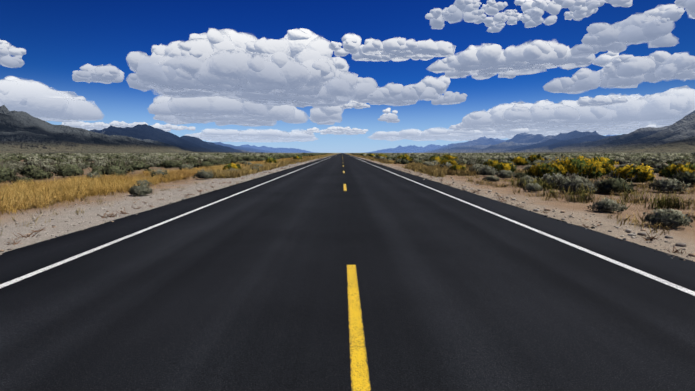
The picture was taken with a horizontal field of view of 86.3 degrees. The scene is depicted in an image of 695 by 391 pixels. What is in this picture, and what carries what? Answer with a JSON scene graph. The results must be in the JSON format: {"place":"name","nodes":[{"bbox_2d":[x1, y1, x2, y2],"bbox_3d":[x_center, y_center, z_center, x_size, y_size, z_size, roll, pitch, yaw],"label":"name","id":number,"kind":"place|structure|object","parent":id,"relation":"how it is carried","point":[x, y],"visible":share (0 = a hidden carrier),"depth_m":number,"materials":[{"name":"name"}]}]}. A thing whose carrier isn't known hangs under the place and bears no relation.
{"place":"outdoors","nodes":[
{"label":"outdoors","id":0,"kind":"place"},
{"bbox_2d":[0,39,25,67],"bbox_3d":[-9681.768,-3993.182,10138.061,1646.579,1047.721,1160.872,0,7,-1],"label":"cloud","id":1,"kind":"structure","parent":0,"point":[7,59],"depth_m":10032.98,"materials":[{"name":"white"}]},
{"bbox_2d":[0,76,103,121],"bbox_3d":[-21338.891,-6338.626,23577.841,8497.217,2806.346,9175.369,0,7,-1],"label":"cloud","id":2,"kind":"structure","parent":0,"point":[18,94],"depth_m":23398.94,"materials":[{"name":"white"}]},
{"bbox_2d":[40,92,75,98],"bbox_3d":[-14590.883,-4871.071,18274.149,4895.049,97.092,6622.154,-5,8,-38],"label":"cloud","id":3,"kind":"structure","parent":0,"point":[56,96],"depth_m":18853.76,"materials":[{"name":"white"}]},
{"bbox_2d":[61,121,102,129],"bbox_3d":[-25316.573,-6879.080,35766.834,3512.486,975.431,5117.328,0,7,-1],"label":"cloud","id":4,"kind":"structure","parent":0,"point":[76,124],"depth_m":33528.71,"materials":[{"name":"white"}]},
{"bbox_2d":[72,63,123,83],"bbox_3d":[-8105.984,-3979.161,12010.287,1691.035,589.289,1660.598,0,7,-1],"label":"cloud","id":5,"kind":"structure","parent":0,"point":[107,74],"depth_m":11669.31,"materials":[{"name":"white"}]},
{"bbox_2d":[0,164,223,215],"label":"golden grass","id":6,"kind":"structure","parent":0,"point":[26,195],"depth_m":13.74,"materials":[{"name":"yellow plant"}]},
{"bbox_2d":[0,105,263,152],"bbox_3d":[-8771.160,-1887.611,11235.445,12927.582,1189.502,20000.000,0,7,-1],"label":"mountains","id":7,"kind":"structure","parent":0,"point":[22,132],"depth_m":9177.37,"materials":[{"name":"grey stone"}]},
{"bbox_2d":[80,121,195,131],"bbox_3d":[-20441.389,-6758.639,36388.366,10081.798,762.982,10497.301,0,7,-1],"label":"cloud","id":8,"kind":"structure","parent":0,"point":[166,127],"depth_m":33749.25,"materials":[{"name":"white"}]},
{"bbox_2d":[126,38,242,97],"bbox_3d":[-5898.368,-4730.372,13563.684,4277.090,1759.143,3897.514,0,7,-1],"label":"cloud","id":9,"kind":"structure","parent":0,"point":[189,56],"depth_m":12482.40,"materials":[{"name":"white"}]},
{"bbox_2d":[150,49,336,105],"bbox_3d":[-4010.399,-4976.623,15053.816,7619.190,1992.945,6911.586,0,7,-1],"label":"cloud","id":10,"kind":"structure","parent":0,"point":[253,76],"depth_m":12840.57,"materials":[{"name":"white"}]},
{"bbox_2d":[187,28,300,101],"bbox_3d":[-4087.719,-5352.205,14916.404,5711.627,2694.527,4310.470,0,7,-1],"label":"cloud","id":11,"kind":"structure","parent":0,"point":[228,39],"depth_m":14031.41,"materials":[{"name":"white"}]},
{"bbox_2d":[148,95,343,126],"bbox_3d":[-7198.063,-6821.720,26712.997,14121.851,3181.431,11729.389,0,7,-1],"label":"cloud","id":12,"kind":"structure","parent":0,"point":[220,111],"depth_m":24005.90,"materials":[{"name":"white"}]},
{"bbox_2d":[185,129,317,142],"bbox_3d":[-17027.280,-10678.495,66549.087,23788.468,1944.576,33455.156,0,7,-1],"label":"cloud","id":13,"kind":"structure","parent":0,"point":[248,135],"depth_m":56905.00,"materials":[{"name":"white"}]},
{"bbox_2d":[212,142,317,152],"bbox_3d":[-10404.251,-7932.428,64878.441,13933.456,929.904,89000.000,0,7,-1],"label":"mountains","id":14,"kind":"structure","parent":0,"point":[254,148],"depth_m":36137.93,"materials":[{"name":"blue stone"}]},
{"bbox_2d":[248,28,380,107],"bbox_3d":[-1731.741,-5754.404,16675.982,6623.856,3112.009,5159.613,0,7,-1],"label":"cloud","id":15,"kind":"structure","parent":0,"point":[344,86],"depth_m":15192.23,"materials":[{"name":"white"}]},
{"bbox_2d":[302,126,367,134],"bbox_3d":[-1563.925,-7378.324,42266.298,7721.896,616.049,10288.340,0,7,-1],"label":"cloud","id":16,"kind":"structure","parent":0,"point":[310,131],"depth_m":40340.92,"materials":[{"name":"white"}]},
{"bbox_2d":[328,131,365,134],"bbox_3d":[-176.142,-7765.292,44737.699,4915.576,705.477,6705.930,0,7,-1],"label":"cloud","id":17,"kind":"structure","parent":0,"point":[351,133],"depth_m":44014.41,"materials":[{"name":"white"}]},
{"bbox_2d":[0,153,694,390],"bbox_3d":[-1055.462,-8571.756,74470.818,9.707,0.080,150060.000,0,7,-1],"label":"road","id":18,"kind":"structure","parent":0,"point":[245,290],"depth_m":3.61,"materials":[{"name":"black asphalt"}]},
{"bbox_2d":[342,157,370,390],"bbox_3d":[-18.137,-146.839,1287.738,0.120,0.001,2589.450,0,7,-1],"label":"dashes","id":19,"kind":"object","parent":18,"relation":"on","point":[359,374],"visible":0.98,"depth_m":2.81,"materials":[{"name":"yellow paint"}]},
{"bbox_2d":[0,153,694,261],"bbox_3d":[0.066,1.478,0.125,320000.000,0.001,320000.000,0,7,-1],"label":"ground","id":20,"kind":"structure","parent":0,"point":[682,234],"depth_m":9.94,"materials":[{"name":"beige gravel"}]},
{"bbox_2d":[151,170,169,180],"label":"shrubs","id":21,"kind":"object","parent":20,"relation":"on","point":[152,173],"visible":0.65,"depth_m":18.82,"materials":[{"name":"green plant"}]},
{"bbox_2d":[214,158,292,166],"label":"shrubs","id":22,"kind":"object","parent":20,"relation":"on","point":[260,162],"depth_m":45.76,"materials":[{"name":"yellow plant"}]},
{"bbox_2d":[0,158,685,253],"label":"shoulder weeds","id":23,"kind":"object","parent":20,"relation":"on","point":[650,239],"visible":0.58,"depth_m":9.11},
{"bbox_2d":[0,159,694,193],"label":"shrubs","id":24,"kind":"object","parent":20,"relation":"on","point":[606,185],"depth_m":18.23,"materials":[{"name":"green plant"}]},
{"bbox_2d":[0,154,694,163],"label":"shrubs","id":25,"kind":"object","parent":20,"relation":"on","point":[617,159],"depth_m":70.93,"materials":[{"name":"green plant"}]},
{"bbox_2d":[0,160,694,260],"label":"shoulder stones","id":26,"kind":"object","parent":20,"relation":"on","point":[633,234],"visible":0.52,"depth_m":8.24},
{"bbox_2d":[0,156,694,176],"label":"shrubs","id":27,"kind":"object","parent":20,"relation":"on","point":[121,165],"depth_m":35.75,"materials":[{"name":"green plant"}]},
{"bbox_2d":[197,154,531,178],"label":"shrubs","id":28,"kind":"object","parent":20,"relation":"on","point":[436,170],"visible":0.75,"depth_m":27.99,"materials":[{"name":"yellow plant"}]},
{"bbox_2d":[85,159,692,228],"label":"shrubs","id":29,"kind":"object","parent":20,"relation":"on","point":[673,218],"visible":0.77,"depth_m":12.59,"materials":[{"name":"green plant"}]},
{"bbox_2d":[222,153,694,183],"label":"rabbitbrush","id":30,"kind":"object","parent":20,"relation":"on","point":[595,166],"visible":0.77,"depth_m":19.02,"materials":[{"name":"yellow plant"}]},
{"bbox_2d":[469,165,691,194],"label":"shrubs","id":31,"kind":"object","parent":20,"relation":"on","point":[574,182],"depth_m":13.71,"materials":[{"name":"green plant"}]},
{"bbox_2d":[508,175,694,209],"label":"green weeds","id":32,"kind":"object","parent":20,"relation":"on","point":[664,203],"visible":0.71,"depth_m":11.09,"materials":[{"name":"green plant"}]},
{"bbox_2d":[0,152,694,156],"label":"shrubs","id":33,"kind":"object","parent":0,"point":[483,154],"depth_m":152.28,"materials":[{"name":"green plant"}]},
{"bbox_2d":[0,0,694,152],"label":"sky","id":34,"kind":"structure","parent":0,"point":[58,37],"materials":[{"name":"blue"}]},
{"bbox_2d":[340,101,369,108],"bbox_3d":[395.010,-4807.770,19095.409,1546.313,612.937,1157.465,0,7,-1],"label":"cloud","id":35,"kind":"structure","parent":0,"point":[353,104],"depth_m":18880.41,"materials":[{"name":"white"}]},
{"bbox_2d":[377,108,399,122],"bbox_3d":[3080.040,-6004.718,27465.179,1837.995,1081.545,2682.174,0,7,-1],"label":"cloud","id":36,"kind":"structure","parent":0,"point":[388,117],"depth_m":27065.43,"materials":[{"name":"white"}]},
{"bbox_2d":[328,33,455,61],"bbox_3d":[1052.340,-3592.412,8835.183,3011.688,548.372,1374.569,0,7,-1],"label":"cloud","id":37,"kind":"structure","parent":0,"point":[395,49],"depth_m":8571.22,"materials":[{"name":"white"}]},
{"bbox_2d":[358,75,467,105],"bbox_3d":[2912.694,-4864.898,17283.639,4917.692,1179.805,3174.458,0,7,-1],"label":"cloud","id":38,"kind":"structure","parent":0,"point":[428,88],"depth_m":16140.47,"materials":[{"name":"white"}]},
{"bbox_2d":[367,127,513,140],"bbox_3d":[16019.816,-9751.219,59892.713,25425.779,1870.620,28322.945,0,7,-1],"label":"cloud","id":39,"kind":"structure","parent":0,"point":[435,134],"depth_m":53362.06,"materials":[{"name":"white"}]},
{"bbox_2d":[425,0,507,28],"bbox_3d":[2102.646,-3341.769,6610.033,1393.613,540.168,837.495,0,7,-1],"label":"cloud","id":40,"kind":"structure","parent":0,"point":[468,11],"depth_m":6487.28,"materials":[{"name":"white"}]},
{"bbox_2d":[449,122,520,131],"bbox_3d":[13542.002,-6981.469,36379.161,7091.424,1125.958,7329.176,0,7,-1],"label":"cloud","id":41,"kind":"structure","parent":0,"point":[457,127],"depth_m":36213.36,"materials":[{"name":"white"}]},
{"bbox_2d":[428,39,596,79],"bbox_3d":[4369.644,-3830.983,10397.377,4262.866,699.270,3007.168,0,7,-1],"label":"cloud","id":42,"kind":"structure","parent":0,"point":[485,61],"depth_m":9662.86,"materials":[{"name":"white"}]},
{"bbox_2d":[494,125,530,127],"bbox_3d":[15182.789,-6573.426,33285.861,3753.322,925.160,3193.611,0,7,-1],"label":"cloud","id":43,"kind":"structure","parent":0,"point":[503,126],"depth_m":32976.80,"materials":[{"name":"white"}]},
{"bbox_2d":[483,0,549,32],"bbox_3d":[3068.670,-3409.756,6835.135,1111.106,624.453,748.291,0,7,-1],"label":"cloud","id":44,"kind":"structure","parent":0,"point":[512,17],"depth_m":6722.94,"materials":[{"name":"white"}]},
{"bbox_2d":[462,99,589,129],"bbox_3d":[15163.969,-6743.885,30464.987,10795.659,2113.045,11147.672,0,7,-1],"label":"cloud","id":45,"kind":"structure","parent":0,"point":[517,115],"depth_m":27556.28,"materials":[{"name":"white"}]},
{"bbox_2d":[366,110,694,152],"bbox_3d":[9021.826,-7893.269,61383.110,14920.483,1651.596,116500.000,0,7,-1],"label":"mountains","id":46,"kind":"structure","parent":0,"point":[678,136],"depth_m":10942.99,"materials":[{"name":"grey stone"}]},
{"bbox_2d":[528,124,614,129],"bbox_3d":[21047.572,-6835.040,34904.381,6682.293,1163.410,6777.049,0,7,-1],"label":"cloud","id":47,"kind":"structure","parent":0,"point":[579,127],"depth_m":34457.11,"materials":[{"name":"white"}]},
{"bbox_2d":[496,124,657,136],"bbox_3d":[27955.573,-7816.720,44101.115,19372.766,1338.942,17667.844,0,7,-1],"label":"cloud","id":48,"kind":"structure","parent":0,"point":[513,132],"depth_m":42561.57,"materials":[{"name":"white"}]},
{"bbox_2d":[525,0,632,27],"bbox_3d":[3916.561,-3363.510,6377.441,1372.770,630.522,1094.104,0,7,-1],"label":"cloud","id":49,"kind":"structure","parent":0,"point":[579,10],"depth_m":6405.90,"materials":[{"name":"white"}]},
{"bbox_2d":[466,175,694,234],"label":"dry grass","id":50,"kind":"structure","parent":0,"point":[655,226],"depth_m":12.27,"materials":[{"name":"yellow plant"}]},
{"bbox_2d":[576,95,627,106],"bbox_3d":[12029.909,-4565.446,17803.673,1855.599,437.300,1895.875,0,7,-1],"label":"cloud","id":51,"kind":"structure","parent":0,"point":[597,100],"depth_m":17423.56,"materials":[{"name":"white"}]},
{"bbox_2d":[573,126,638,130],"bbox_3d":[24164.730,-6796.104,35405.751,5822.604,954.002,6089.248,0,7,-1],"label":"cloud","id":52,"kind":"structure","parent":0,"point":[616,127],"depth_m":34368.18,"materials":[{"name":"white"}]},
{"bbox_2d":[522,85,694,131],"bbox_3d":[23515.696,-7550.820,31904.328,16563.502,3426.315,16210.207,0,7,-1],"label":"cloud","id":53,"kind":"structure","parent":0,"point":[671,106],"depth_m":26178.69,"materials":[{"name":"white"}]},
{"bbox_2d":[543,51,694,93],"bbox_3d":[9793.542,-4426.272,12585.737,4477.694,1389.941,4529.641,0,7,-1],"label":"cloud","id":54,"kind":"structure","parent":0,"point":[623,71],"depth_m":12271.39,"materials":[{"name":"white"}]},
{"bbox_2d":[570,0,694,58],"bbox_3d":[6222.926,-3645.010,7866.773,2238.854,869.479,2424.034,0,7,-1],"label":"cloud","id":55,"kind":"structure","parent":0,"point":[653,28],"depth_m":7769.06,"materials":[{"name":"white"}]}
]}

